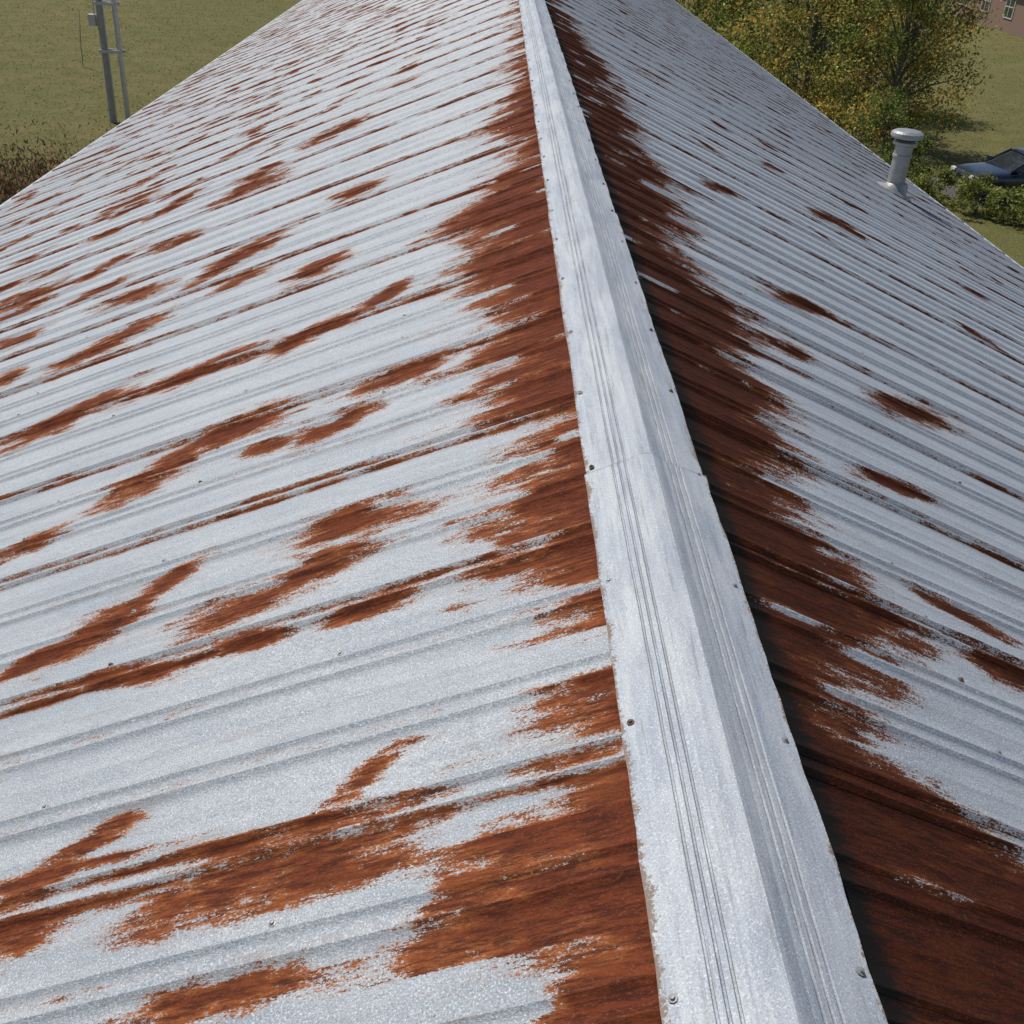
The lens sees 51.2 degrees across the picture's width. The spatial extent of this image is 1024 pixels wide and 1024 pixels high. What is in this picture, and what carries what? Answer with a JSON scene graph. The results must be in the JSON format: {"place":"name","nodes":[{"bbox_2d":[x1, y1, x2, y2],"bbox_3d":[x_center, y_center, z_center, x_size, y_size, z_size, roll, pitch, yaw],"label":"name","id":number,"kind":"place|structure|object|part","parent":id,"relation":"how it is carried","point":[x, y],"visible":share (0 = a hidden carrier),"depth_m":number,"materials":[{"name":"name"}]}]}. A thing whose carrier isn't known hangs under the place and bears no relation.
{"place":"outdoors","nodes":[
{"label":"outdoors","id":0,"kind":"place"},
{"bbox_2d":[0,0,1023,1023],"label":"metal roofed barn","id":1,"kind":"structure","parent":0,"point":[510,510],"depth_m":3.62,"materials":[{"name":"metal"}]},
{"bbox_2d":[878,128,923,201],"bbox_3d":[6.292,-5.626,17.310,0.613,1.107,0.660,3,31,-2],"label":"roof vent pipe","id":2,"kind":"object","parent":1,"relation":"on","point":[905,142],"visible":0.97,"depth_m":17.16,"materials":[{"name":"silver metal"}]},
{"bbox_2d":[0,0,1023,267],"bbox_3d":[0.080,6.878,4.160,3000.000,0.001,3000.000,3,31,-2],"label":"ground","id":3,"kind":"structure","parent":0,"point":[986,136],"depth_m":46.00,"materials":[{"name":"green plant"}]},
{"bbox_2d":[0,92,149,203],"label":"dry weeds","id":4,"kind":"object","parent":3,"relation":"on","point":[12,187],"visible":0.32,"depth_m":28.39,"materials":[{"name":"brown plant"}]},
{"bbox_2d":[79,11,83,66],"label":"wooden stake","id":5,"kind":"object","parent":3,"relation":"on","point":[80,41],"visible":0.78,"depth_m":43.21,"materials":[{"name":"brown wood"}]},
{"bbox_2d":[87,0,130,122],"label":"utility pole","id":6,"kind":"object","parent":3,"relation":"on","point":[97,19],"visible":0.81,"depth_m":34.30,"materials":[{"name":"metal"}]},
{"bbox_2d":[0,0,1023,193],"bbox_3d":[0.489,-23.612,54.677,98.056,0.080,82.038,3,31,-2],"label":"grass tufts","id":7,"kind":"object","parent":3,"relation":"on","point":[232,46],"visible":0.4,"depth_m":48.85,"materials":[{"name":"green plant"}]},
{"bbox_2d":[675,0,763,17],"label":"autumn tree","id":8,"kind":"object","parent":3,"relation":"on","point":[694,8],"visible":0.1,"depth_m":70.39,"materials":[{"name":"green plant"}]},
{"bbox_2d":[681,0,800,51],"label":"autumn tree","id":9,"kind":"object","parent":3,"relation":"on","point":[717,12],"visible":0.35,"depth_m":57.44,"materials":[{"name":"green plant"}]},
{"bbox_2d":[707,0,870,81],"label":"autumn tree","id":10,"kind":"object","parent":3,"relation":"on","point":[734,30],"visible":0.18,"depth_m":48.96,"materials":[{"name":"green plant"}]},
{"bbox_2d":[726,0,898,120],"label":"autumn tree","id":11,"kind":"object","parent":3,"relation":"on","point":[816,44],"visible":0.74,"depth_m":42.36,"materials":[{"name":"green plant"}]},
{"bbox_2d":[793,0,962,109],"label":"autumn tree","id":12,"kind":"object","parent":3,"relation":"on","point":[853,49],"visible":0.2,"depth_m":45.04,"materials":[{"name":"green plant"}]},
{"bbox_2d":[843,89,928,170],"bbox_3d":[12.739,-12.941,36.141,2.354,2.568,2.760,-16,37,-30],"label":"bush","id":13,"kind":"object","parent":3,"relation":"on","point":[886,106],"visible":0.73,"depth_m":35.86,"materials":[{"name":"green plant"}]},
{"bbox_2d":[804,0,1015,148],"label":"autumn tree","id":14,"kind":"object","parent":3,"relation":"on","point":[904,42],"visible":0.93,"depth_m":38.10,"materials":[{"name":"green plant"}]},
{"bbox_2d":[881,128,938,181],"bbox_3d":[12.349,-11.185,33.772,1.932,1.967,2.161,25,37,30],"label":"bush","id":15,"kind":"object","parent":3,"relation":"on","point":[917,150],"visible":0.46,"depth_m":33.76,"materials":[{"name":"green plant"}]},
{"bbox_2d":[907,165,958,204],"bbox_3d":[12.719,-9.899,32.436,1.908,1.196,1.808,3,31,-2],"label":"bush","id":16,"kind":"object","parent":3,"relation":"on","point":[948,180],"visible":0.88,"depth_m":32.42,"materials":[{"name":"green plant"}]},
{"bbox_2d":[929,0,1023,38],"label":"walls","id":17,"kind":"structure","parent":3,"relation":"on","point":[1014,26],"depth_m":76.79,"materials":[{"name":"brick"}]},
{"bbox_2d":[959,0,1016,19],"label":"windows","id":18,"kind":"structure","parent":17,"relation":"attached to","point":[1009,12],"depth_m":75.84,"materials":[{"name":"white glass"}]},
{"bbox_2d":[946,170,1015,222],"bbox_3d":[13.864,-9.330,31.361,1.925,1.466,2.151,9,31,8],"label":"bush","id":19,"kind":"object","parent":3,"relation":"on","point":[972,190],"visible":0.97,"depth_m":31.35,"materials":[{"name":"green plant"}]},
{"bbox_2d":[997,185,1023,224],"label":"bush","id":20,"kind":"object","parent":3,"relation":"on","point":[1018,213],"visible":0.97,"depth_m":30.56,"materials":[{"name":"green plant"}]},
{"bbox_2d":[931,177,1023,208],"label":"parking pavement","id":21,"kind":"structure","parent":0,"point":[952,192],"depth_m":33.72,"materials":[{"name":"grey asphalt"}]},
{"bbox_2d":[951,147,1023,204],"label":"parked car","id":22,"kind":"object","parent":21,"relation":"on","point":[1005,167],"visible":0.54,"depth_m":33.00,"materials":[{"name":"blue paint"}]},
{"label":"windows","id":23,"kind":"part","parent":22,"relation":"part of","materials":[{"name":"grey glass"}]}
]}

